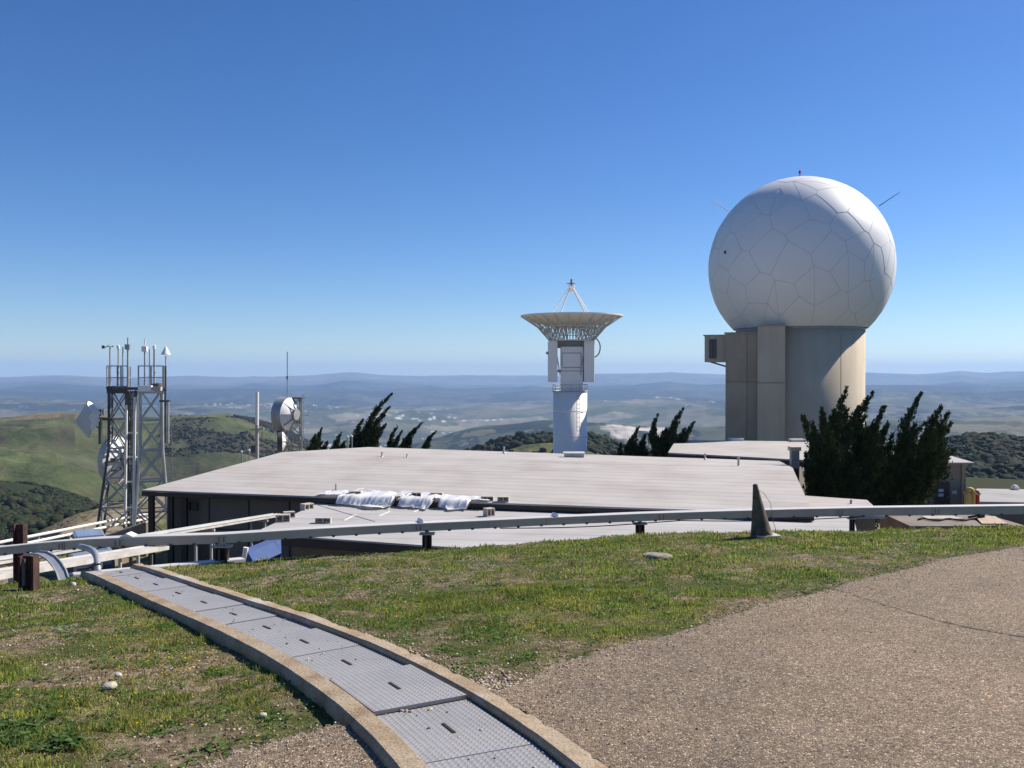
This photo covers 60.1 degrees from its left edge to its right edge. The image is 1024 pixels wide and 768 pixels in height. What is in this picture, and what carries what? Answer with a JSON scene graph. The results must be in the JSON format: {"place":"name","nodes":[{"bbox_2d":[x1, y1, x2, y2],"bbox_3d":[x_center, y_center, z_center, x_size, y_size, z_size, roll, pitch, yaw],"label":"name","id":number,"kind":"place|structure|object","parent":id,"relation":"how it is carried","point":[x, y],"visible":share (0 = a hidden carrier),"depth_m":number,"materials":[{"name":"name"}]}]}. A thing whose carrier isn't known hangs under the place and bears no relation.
{"place":"outdoors","nodes":[
{"label":"outdoors","id":0,"kind":"place"},
{"bbox_2d":[286,397,305,451],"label":"lattice tower","id":1,"kind":"structure","parent":0,"point":[299,434],"depth_m":75.65,"materials":[{"name":"metal"}]},
{"bbox_2d":[271,397,299,430],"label":"drum dish","id":2,"kind":"object","parent":1,"relation":"attached to","point":[285,413],"visible":1,"depth_m":74.24,"materials":[{"name":"metal"}]},
{"bbox_2d":[277,430,294,451],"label":"drum dish","id":3,"kind":"object","parent":1,"relation":"attached to","point":[282,440],"visible":1,"depth_m":73.87,"materials":[{"name":"white paint"}]},
{"bbox_2d":[286,352,288,396],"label":"whip aerial","id":4,"kind":"object","parent":1,"relation":"on","point":[287,377],"visible":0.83,"depth_m":75.95,"materials":[{"name":"metal"}]},
{"bbox_2d":[303,394,308,439],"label":"whip aerial","id":5,"kind":"object","parent":1,"relation":"attached to","point":[303,416],"visible":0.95,"depth_m":75.51,"materials":[{"name":"metal"}]},
{"bbox_2d":[230,589,539,691],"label":"gravel","id":6,"kind":"structure","parent":0,"point":[500,684],"depth_m":5.17,"materials":[{"name":"gravel"}]},
{"bbox_2d":[0,371,1023,538],"bbox_3d":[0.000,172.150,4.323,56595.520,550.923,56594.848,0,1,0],"label":"hills","id":7,"kind":"structure","parent":0,"point":[45,439],"depth_m":7939.08,"materials":[{"name":"plant"}]},
{"bbox_2d":[0,480,123,544],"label":"woodland","id":8,"kind":"object","parent":7,"relation":"on","point":[35,511],"visible":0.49,"depth_m":620.11,"materials":[{"name":"green plant"}]},
{"bbox_2d":[158,414,318,456],"bbox_3d":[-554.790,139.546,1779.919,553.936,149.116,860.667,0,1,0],"label":"woodland","id":9,"kind":"object","parent":7,"relation":"on","point":[227,442],"visible":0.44,"depth_m":1545.32,"materials":[{"name":"green plant"}]},
{"bbox_2d":[463,431,624,454],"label":"woodland","id":10,"kind":"object","parent":7,"relation":"on","point":[598,443],"visible":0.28,"depth_m":964.01,"materials":[{"name":"green plant"}]},
{"bbox_2d":[944,431,1023,479],"bbox_3d":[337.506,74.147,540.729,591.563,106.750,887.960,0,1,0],"label":"woodland","id":11,"kind":"object","parent":7,"relation":"on","point":[994,455],"visible":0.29,"depth_m":664.99,"materials":[{"name":"green plant"}]},
{"bbox_2d":[0,477,1023,767],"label":"ground","id":12,"kind":"structure","parent":0,"point":[304,723],"depth_m":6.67,"materials":[{"name":"plant"}]},
{"bbox_2d":[13,523,27,583],"bbox_3d":[-7.181,2.962,12.931,0.151,1.836,0.117,0,1,0],"label":"rusty post","id":13,"kind":"object","parent":12,"relation":"on","point":[20,533],"visible":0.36,"depth_m":12.91,"materials":[{"name":"metal"}]},
{"bbox_2d":[18,554,39,590],"bbox_3d":[-5.044,2.035,9.232,0.157,0.490,0.141,0,1,0],"label":"rusty post","id":14,"kind":"object","parent":12,"relation":"on","point":[28,573],"visible":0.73,"depth_m":9.20,"materials":[{"name":"metal"}]},
{"bbox_2d":[0,694,126,754],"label":"broadleaf weeds","id":15,"kind":"object","parent":12,"relation":"on","point":[69,737],"visible":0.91,"depth_m":4.28,"materials":[{"name":"green plant"}]},
{"bbox_2d":[0,546,168,579],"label":"cable bridge","id":16,"kind":"structure","parent":12,"relation":"on","point":[70,563],"depth_m":19.25,"materials":[{"name":"metal"}]},
{"bbox_2d":[77,544,102,571],"bbox_3d":[-5.107,2.095,10.726,0.123,0.224,1.465,0,1,-33],"label":"bent conduit","id":17,"kind":"object","parent":12,"relation":"on","point":[97,562],"visible":0.94,"depth_m":10.44,"materials":[{"name":"metal"}]},
{"bbox_2d":[66,529,114,571],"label":"parked car","id":18,"kind":"object","parent":12,"relation":"on","point":[87,533],"visible":0.39,"depth_m":41.44,"materials":[{"name":"paint"}]},
{"bbox_2d":[101,681,117,688],"bbox_3d":[-2.318,1.731,5.091,0.090,0.031,0.071,-1,1,-41],"label":"rock","id":19,"kind":"object","parent":12,"relation":"on","point":[110,685],"visible":1,"depth_m":5.07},
{"bbox_2d":[96,365,140,531],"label":"lattice tower","id":20,"kind":"structure","parent":12,"relation":"on","point":[130,418],"depth_m":51.34,"materials":[{"name":"metal"}]},
{"bbox_2d":[75,401,111,443],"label":"kite reflector","id":21,"kind":"object","parent":20,"relation":"attached to","point":[88,420],"visible":1,"depth_m":50.97,"materials":[{"name":"white paint"}]},
{"bbox_2d":[102,345,113,385],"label":"aerial","id":22,"kind":"object","parent":20,"relation":"on","point":[103,347],"visible":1,"depth_m":51.47,"materials":[{"name":"metal"}]},
{"bbox_2d":[97,436,124,483],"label":"drum dish","id":23,"kind":"object","parent":20,"relation":"attached to","point":[117,470],"visible":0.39,"depth_m":52.02,"materials":[{"name":"white paint"}]},
{"bbox_2d":[117,345,119,386],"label":"aerial","id":24,"kind":"object","parent":20,"relation":"on","point":[118,347],"visible":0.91,"depth_m":51.46,"materials":[{"name":"metal"}]},
{"bbox_2d":[122,347,122,386],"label":"aerial","id":25,"kind":"object","parent":20,"relation":"on","point":[122,366],"visible":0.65,"depth_m":51.46,"materials":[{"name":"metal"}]},
{"bbox_2d":[125,338,130,386],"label":"aerial","id":26,"kind":"object","parent":20,"relation":"on","point":[127,347],"visible":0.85,"depth_m":51.45,"materials":[{"name":"metal"}]},
{"bbox_2d":[101,568,146,576],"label":"trench cover","id":27,"kind":"object","parent":12,"relation":"on","point":[130,571],"visible":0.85,"depth_m":10.08,"materials":[{"name":"metal"}]},
{"bbox_2d":[108,571,552,767],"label":"plate pebbles","id":28,"kind":"object","parent":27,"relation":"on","point":[431,708],"visible":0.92,"depth_m":4.51,"materials":[{"name":"stone"}]},
{"bbox_2d":[107,521,147,555],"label":"retaining wall","id":29,"kind":"structure","parent":12,"relation":"on","point":[141,528],"depth_m":45.08,"materials":[{"name":"concrete"}]},
{"bbox_2d":[114,572,162,582],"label":"trench cover","id":30,"kind":"object","parent":12,"relation":"on","point":[137,577],"visible":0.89,"depth_m":9.56,"materials":[{"name":"metal"}]},
{"bbox_2d":[0,513,280,583],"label":"cable bridge","id":31,"kind":"structure","parent":12,"relation":"on","point":[8,559],"depth_m":27.87,"materials":[{"name":"metal"}]},
{"bbox_2d":[133,365,172,530],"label":"lattice tower","id":32,"kind":"structure","parent":12,"relation":"on","point":[155,388],"depth_m":49.50,"materials":[{"name":"metal"}]},
{"bbox_2d":[0,513,147,555],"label":"white pipe","id":33,"kind":"object","parent":32,"relation":"attached to","point":[66,529],"visible":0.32,"depth_m":45.95,"materials":[{"name":"metal"}]},
{"bbox_2d":[28,517,147,561],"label":"white pipe","id":34,"kind":"object","parent":32,"relation":"attached to","point":[69,534],"visible":0.26,"depth_m":47.36,"materials":[{"name":"metal"}]},
{"bbox_2d":[141,339,147,385],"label":"aerial","id":35,"kind":"object","parent":32,"relation":"on","point":[144,348],"visible":0.85,"depth_m":49.94,"materials":[{"name":"metal"}]},
{"bbox_2d":[153,345,155,382],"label":"aerial","id":36,"kind":"object","parent":32,"relation":"on","point":[154,347],"visible":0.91,"depth_m":49.94,"materials":[{"name":"metal"}]},
{"bbox_2d":[159,346,170,442],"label":"mast","id":37,"kind":"object","parent":32,"relation":"attached to","point":[165,351],"visible":0.99,"depth_m":48.96,"materials":[{"name":"metal"}]},
{"bbox_2d":[68,557,245,577],"bbox_3d":[-4.476,2.332,11.224,2.206,0.152,0.170,0,1,-39],"label":"flat channel","id":38,"kind":"object","parent":12,"relation":"on","point":[209,562],"visible":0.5,"depth_m":11.43,"materials":[{"name":"metal"}]},
{"bbox_2d":[128,578,188,591],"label":"trench cover","id":39,"kind":"object","parent":12,"relation":"on","point":[157,584],"visible":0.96,"depth_m":8.92,"materials":[{"name":"metal"}]},
{"bbox_2d":[148,586,212,600],"bbox_3d":[-3.155,1.986,8.363,0.446,0.080,0.729,0,1,-38],"label":"trench cover","id":40,"kind":"object","parent":12,"relation":"on","point":[178,593],"visible":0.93,"depth_m":8.36,"materials":[{"name":"metal"}]},
{"bbox_2d":[170,594,243,611],"bbox_3d":[-2.707,1.929,7.780,0.456,0.080,0.730,0,1,-37],"label":"trench cover","id":41,"kind":"object","parent":12,"relation":"on","point":[203,603],"visible":0.91,"depth_m":7.75,"materials":[{"name":"metal"}]},
{"bbox_2d":[211,544,232,562],"bbox_3d":[-3.841,2.322,11.720,0.247,0.439,0.148,0,1,0],"label":"rusty post","id":42,"kind":"object","parent":12,"relation":"on","point":[221,551],"visible":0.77,"depth_m":11.71,"materials":[{"name":"metal"}]},
{"bbox_2d":[197,604,277,624],"bbox_3d":[-2.263,1.879,7.195,0.466,0.087,0.732,0,1,-36],"label":"trench cover","id":43,"kind":"object","parent":12,"relation":"on","point":[243,613],"visible":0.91,"depth_m":7.16,"materials":[{"name":"metal"}]},
{"bbox_2d":[80,569,428,767],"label":"concrete kerb","id":44,"kind":"structure","parent":12,"relation":"on","point":[389,747],"depth_m":5.12,"materials":[{"name":"concrete"}]},
{"bbox_2d":[250,392,263,458],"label":"antenna pole","id":45,"kind":"object","parent":12,"relation":"on","point":[255,448],"visible":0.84,"depth_m":63.95,"materials":[{"name":"metal"}]},
{"bbox_2d":[242,539,280,562],"bbox_3d":[-7.260,6.932,25.031,0.895,5.022,2.215,0,1,11],"label":"tarpaulin","id":46,"kind":"object","parent":12,"relation":"on","point":[269,549],"visible":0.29,"depth_m":24.85,"materials":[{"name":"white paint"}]},
{"bbox_2d":[228,616,312,637],"bbox_3d":[-1.830,1.826,6.597,0.476,0.086,0.734,0,1,-36],"label":"trench cover","id":47,"kind":"object","parent":12,"relation":"on","point":[260,627],"visible":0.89,"depth_m":6.61,"materials":[{"name":"metal"}]},
{"bbox_2d":[256,628,359,656],"bbox_3d":[-1.408,1.756,5.995,0.485,0.083,0.737,0,1,-35],"label":"trench cover","id":48,"kind":"object","parent":12,"relation":"on","point":[306,642],"visible":0.93,"depth_m":5.97,"materials":[{"name":"metal"}]},
{"bbox_2d":[306,427,328,450],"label":"cypress tree","id":49,"kind":"object","parent":12,"relation":"on","point":[316,442],"visible":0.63,"depth_m":69.14,"materials":[{"name":"green plant"}]},
{"bbox_2d":[328,432,346,448],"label":"cypress tree","id":50,"kind":"object","parent":12,"relation":"on","point":[337,443],"visible":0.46,"depth_m":69.59,"materials":[{"name":"green plant"}]},
{"bbox_2d":[292,645,402,679],"bbox_3d":[-1.006,1.704,5.379,0.493,0.079,0.740,0,1,-32],"label":"trench cover","id":51,"kind":"object","parent":12,"relation":"on","point":[342,662],"visible":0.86,"depth_m":5.39,"materials":[{"name":"metal"}]},
{"bbox_2d":[130,563,607,767],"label":"concrete kerb","id":52,"kind":"structure","parent":12,"relation":"on","point":[562,750],"depth_m":4.86,"materials":[{"name":"concrete"}]},
{"bbox_2d":[348,392,393,447],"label":"cypress tree","id":53,"kind":"object","parent":12,"relation":"on","point":[370,434],"visible":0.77,"depth_m":68.11,"materials":[{"name":"green plant"}]},
{"bbox_2d":[386,422,423,447],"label":"cypress tree","id":54,"kind":"object","parent":12,"relation":"on","point":[407,442],"visible":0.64,"depth_m":68.42,"materials":[{"name":"green plant"}]},
{"bbox_2d":[419,531,434,550],"bbox_3d":[-1.194,2.274,12.457,0.209,0.429,0.140,0,1,0],"label":"rusty post","id":55,"kind":"object","parent":12,"relation":"on","point":[427,540],"visible":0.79,"depth_m":12.43,"materials":[{"name":"metal"}]},
{"bbox_2d":[419,431,436,448],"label":"cypress tree","id":56,"kind":"object","parent":12,"relation":"on","point":[426,443],"visible":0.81,"depth_m":69.06,"materials":[{"name":"green plant"}]},
{"bbox_2d":[16,539,907,751],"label":"wildflowers","id":57,"kind":"object","parent":12,"relation":"on","point":[319,585],"visible":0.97,"depth_m":5.87,"materials":[{"name":"yellow plant"}]},
{"bbox_2d":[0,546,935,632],"bbox_3d":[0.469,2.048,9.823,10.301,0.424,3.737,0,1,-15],"label":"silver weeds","id":58,"kind":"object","parent":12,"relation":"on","point":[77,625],"visible":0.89,"depth_m":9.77,"materials":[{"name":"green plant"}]},
{"bbox_2d":[141,447,813,564],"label":"long building","id":59,"kind":"structure","parent":12,"relation":"on","point":[281,482],"depth_m":38.90,"materials":[{"name":"beige"}]},
{"bbox_2d":[199,544,214,560],"bbox_3d":[-13.211,7.808,38.581,0.900,2.100,0.110,0,1,14],"label":"door","id":60,"kind":"structure","parent":59,"relation":"in","point":[204,549],"depth_m":38.55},
{"bbox_2d":[318,490,347,494],"bbox_3d":[-7.332,4.527,37.215,1.170,0.072,1.841,0,1,14],"label":"plastic sheet","id":61,"kind":"object","parent":59,"relation":"on","point":[337,492],"visible":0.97,"depth_m":36.92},
{"bbox_2d":[336,488,412,507],"bbox_3d":[-5.659,4.671,36.392,2.659,0.412,3.218,0,1,16],"label":"plastic sheet","id":62,"kind":"object","parent":59,"relation":"on","point":[376,498],"visible":0.94,"depth_m":35.72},
{"bbox_2d":[411,492,422,495],"bbox_3d":[-3.878,4.503,36.129,0.400,0.180,0.300,0,1,6],"label":"concrete block","id":63,"kind":"object","parent":59,"relation":"on","point":[417,493],"depth_m":36.04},
{"bbox_2d":[397,491,441,508],"bbox_3d":[-3.678,4.675,35.822,1.529,0.393,2.696,0,1,15],"label":"plastic sheet","id":64,"kind":"object","parent":59,"relation":"on","point":[425,500],"visible":0.92,"depth_m":35.16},
{"bbox_2d":[436,494,490,509],"bbox_3d":[-1.996,4.693,35.083,2.356,0.375,1.883,0,1,19],"label":"plastic sheet","id":65,"kind":"object","parent":59,"relation":"on","point":[450,502],"visible":0.97,"depth_m":34.83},
{"bbox_2d":[481,495,493,500],"bbox_3d":[-0.972,4.533,35.119,0.500,0.180,0.300,0,1,6],"label":"concrete block","id":66,"kind":"object","parent":59,"relation":"on","point":[487,497],"depth_m":34.99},
{"bbox_2d":[497,496,509,501],"bbox_3d":[-0.335,4.526,34.841,0.450,0.200,0.300,0,1,6],"label":"concrete block","id":67,"kind":"object","parent":59,"relation":"on","point":[503,498],"depth_m":34.82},
{"bbox_2d":[563,451,585,457],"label":"roof hatch","id":68,"kind":"object","parent":59,"relation":"on","point":[577,454],"visible":0.99,"depth_m":50.66,"materials":[{"name":"metal"}]},
{"bbox_2d":[1,532,1016,767],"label":"chippings","id":69,"kind":"object","parent":12,"relation":"on","point":[234,729],"visible":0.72,"depth_m":6.32,"materials":[{"name":"stone"}]},
{"bbox_2d":[0,529,1021,767],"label":"clover","id":70,"kind":"object","parent":12,"relation":"on","point":[229,710],"visible":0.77,"depth_m":7.37,"materials":[{"name":"green plant"}]},
{"bbox_2d":[252,503,856,557],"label":"building","id":71,"kind":"structure","parent":12,"relation":"on","point":[341,514],"depth_m":30.56,"materials":[{"name":"beige paint"}]},
{"bbox_2d":[276,513,289,521],"bbox_3d":[-8.285,4.845,32.017,0.500,0.260,0.300,0,1,-11],"label":"concrete block","id":72,"kind":"object","parent":71,"relation":"on","point":[282,517],"depth_m":31.98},
{"bbox_2d":[283,511,294,517],"bbox_3d":[-8.294,4.856,32.916,0.400,0.220,0.250,0,1,-29],"label":"concrete block","id":73,"kind":"object","parent":71,"relation":"on","point":[292,514],"depth_m":32.93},
{"bbox_2d":[300,502,313,509],"bbox_3d":[-8.079,4.826,34.874,0.300,0.240,0.450,0,1,38],"label":"concrete block","id":74,"kind":"object","parent":71,"relation":"on","point":[307,506],"depth_m":34.78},
{"bbox_2d":[315,517,331,523],"bbox_3d":[-6.751,4.878,31.693,0.550,0.200,0.250,0,1,0],"label":"concrete block","id":75,"kind":"object","parent":71,"relation":"on","point":[323,520],"depth_m":31.59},
{"bbox_2d":[483,507,494,516],"bbox_3d":[-0.865,4.812,33.266,0.340,0.300,0.300,0,1,-34],"label":"concrete block","id":76,"kind":"object","parent":71,"relation":"on","point":[488,511],"depth_m":33.19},
{"bbox_2d":[521,279,622,453],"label":"dish antenna","id":77,"kind":"object","parent":12,"relation":"on","point":[576,370],"visible":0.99,"depth_m":69.12,"materials":[{"name":"white paint"}]},
{"bbox_2d":[616,426,647,455],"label":"cypress tree","id":78,"kind":"object","parent":12,"relation":"on","point":[632,447],"visible":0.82,"depth_m":70.43,"materials":[{"name":"green plant"}]},
{"bbox_2d":[632,521,646,534],"bbox_3d":[1.967,2.370,13.624,0.209,0.539,0.140,0,1,0],"label":"rusty post","id":79,"kind":"object","parent":12,"relation":"on","point":[640,528],"visible":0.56,"depth_m":13.58,"materials":[{"name":"metal"}]},
{"bbox_2d":[0,504,1023,554],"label":"cable duct","id":80,"kind":"object","parent":79,"relation":"on","point":[131,538],"visible":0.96,"depth_m":12.86,"materials":[{"name":"metal"}]},
{"bbox_2d":[27,550,68,580],"bbox_3d":[-5.847,2.246,11.122,0.189,0.193,2.219,0,1,-39],"label":"arched tray","id":81,"kind":"object","parent":80,"relation":"attached to","point":[54,561],"visible":0.88,"depth_m":10.84,"materials":[{"name":"metal"}]},
{"bbox_2d":[642,552,672,559],"bbox_3d":[1.659,1.959,10.122,0.361,0.057,0.214,0,1,16],"label":"rock","id":82,"kind":"object","parent":12,"relation":"on","point":[655,555],"visible":0.95,"depth_m":10.06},
{"bbox_2d":[645,407,695,456],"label":"cypress tree","id":83,"kind":"object","parent":12,"relation":"on","point":[667,438],"visible":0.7,"depth_m":69.70,"materials":[{"name":"green plant"}]},
{"bbox_2d":[668,438,809,489],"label":"back building","id":84,"kind":"structure","parent":12,"relation":"on","point":[735,448],"depth_m":62.96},
{"bbox_2d":[749,484,780,537],"bbox_3d":[3.479,1.745,12.220,0.372,0.737,0.312,0,1,-9],"label":"traffic cone","id":85,"kind":"object","parent":12,"relation":"on","point":[760,526],"visible":1,"depth_m":12.14,"materials":[{"name":"plastic"}]},
{"bbox_2d":[703,325,865,479],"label":"radar tower","id":86,"kind":"structure","parent":12,"relation":"on","point":[780,380],"depth_m":79.44,"materials":[{"name":"concrete"}]},
{"bbox_2d":[708,170,899,330],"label":"radome","id":87,"kind":"object","parent":86,"relation":"on","point":[799,250],"visible":0.98,"depth_m":78.32,"materials":[{"name":"plastic"}]},
{"bbox_2d":[788,446,800,480],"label":"downpipe","id":88,"kind":"object","parent":12,"relation":"on","point":[795,457],"visible":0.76,"depth_m":49.87,"materials":[{"name":"metal"}]},
{"bbox_2d":[806,496,884,530],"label":"side building","id":89,"kind":"structure","parent":12,"relation":"on","point":[866,523],"depth_m":38.27,"materials":[{"name":"beige paint"}]},
{"bbox_2d":[800,385,892,528],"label":"cypress tree","id":90,"kind":"object","parent":12,"relation":"on","point":[833,466],"visible":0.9,"depth_m":45.74,"materials":[{"name":"green plant"}]},
{"bbox_2d":[846,516,856,531],"bbox_3d":[5.412,2.376,14.111,0.114,0.557,0.140,0,1,0],"label":"rusty post","id":91,"kind":"object","parent":12,"relation":"on","point":[852,524],"visible":0.59,"depth_m":14.08,"materials":[{"name":"metal"}]},
{"bbox_2d":[884,391,956,505],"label":"cypress tree","id":92,"kind":"object","parent":12,"relation":"on","point":[914,472],"visible":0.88,"depth_m":46.22,"materials":[{"name":"green plant"}]},
{"bbox_2d":[892,451,974,504],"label":"hut","id":93,"kind":"object","parent":12,"relation":"on","point":[950,492],"visible":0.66,"depth_m":60.06,"materials":[{"name":"beige paint"}]},
{"bbox_2d":[934,482,949,504],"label":"door","id":94,"kind":"structure","parent":93,"relation":"in","point":[943,493],"depth_m":60.02,"materials":[{"name":"paint"}]},
{"bbox_2d":[880,515,1022,528],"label":"concrete slab","id":95,"kind":"structure","parent":12,"relation":"on","point":[908,522],"depth_m":37.54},
{"bbox_2d":[921,516,964,518],"bbox_3d":[18.642,5.785,38.292,1.637,0.060,0.549,0,1,0],"label":"board","id":96,"kind":"object","parent":95,"relation":"on","point":[937,517],"visible":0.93,"depth_m":38.24,"materials":[{"name":"wood"}]},
{"bbox_2d":[917,518,976,520],"bbox_3d":[18.672,5.780,37.759,2.706,0.061,0.588,0,1,0],"label":"loose hose","id":97,"kind":"object","parent":95,"relation":"on","point":[946,518],"visible":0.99,"depth_m":37.80,"materials":[{"name":"rubber"}]},
{"bbox_2d":[968,515,984,517],"bbox_3d":[19.980,5.687,38.070,0.649,0.280,0.277,0,1,0],"label":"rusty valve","id":98,"kind":"object","parent":95,"relation":"on","point":[979,516],"visible":0.65,"depth_m":38.06,"materials":[{"name":"metal"}]},
{"bbox_2d":[976,516,1007,523],"bbox_3d":[20.228,5.778,37.558,1.055,0.090,1.908,0,1,12],"label":"plywood sheet","id":99,"kind":"object","parent":95,"relation":"on","point":[991,520],"visible":0.86,"depth_m":37.38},
{"bbox_2d":[963,487,975,504],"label":"bent pipe","id":100,"kind":"object","parent":12,"relation":"on","point":[966,493],"visible":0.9,"depth_m":49.98,"materials":[{"name":"metal"}]},
{"bbox_2d":[970,489,980,504],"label":"bent pipe","id":101,"kind":"object","parent":12,"relation":"on","point":[977,497],"visible":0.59,"depth_m":50.48,"materials":[{"name":"metal"}]},
{"bbox_2d":[977,489,1023,524],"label":"building","id":102,"kind":"structure","parent":12,"relation":"on","point":[999,496],"depth_m":54.47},
{"bbox_2d":[0,0,1023,376],"label":"sky","id":103,"kind":"structure","parent":0,"point":[232,187],"materials":[{"name":"blue"}]},
{"bbox_2d":[188,546,1023,767],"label":"road","id":104,"kind":"structure","parent":0,"point":[946,695],"depth_m":4.78,"materials":[{"name":"asphalt"}]},
{"bbox_2d":[329,664,466,714],"bbox_3d":[-0.631,1.630,4.747,0.498,0.077,0.743,0,1,-29],"label":"trench cover","id":105,"kind":"object","parent":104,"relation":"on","point":[392,689],"visible":1,"depth_m":4.68,"materials":[{"name":"metal"}]},
{"bbox_2d":[377,699,532,763],"bbox_3d":[-0.294,1.604,4.095,0.500,0.075,0.748,0,1,-25],"label":"trench cover","id":106,"kind":"object","parent":104,"relation":"on","point":[465,721],"visible":0.97,"depth_m":4.05,"materials":[{"name":"metal"}]},
{"bbox_2d":[426,744,562,767],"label":"trench cover","id":107,"kind":"object","parent":104,"relation":"on","point":[529,756],"visible":0.99,"depth_m":3.68,"materials":[{"name":"metal"}]},
{"bbox_2d":[409,652,610,766],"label":"asphalt crumbs","id":108,"kind":"object","parent":104,"relation":"on","point":[525,712],"visible":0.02,"depth_m":4.35,"materials":[{"name":"stone"}]},
{"bbox_2d":[182,546,1023,767],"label":"loose chips","id":109,"kind":"object","parent":104,"relation":"on","point":[604,670],"visible":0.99,"depth_m":5.13,"materials":[{"name":"stone"}]},
{"bbox_2d":[818,585,1023,636],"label":"road crack","id":110,"kind":"object","parent":104,"relation":"on","point":[935,619],"visible":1,"depth_m":6.54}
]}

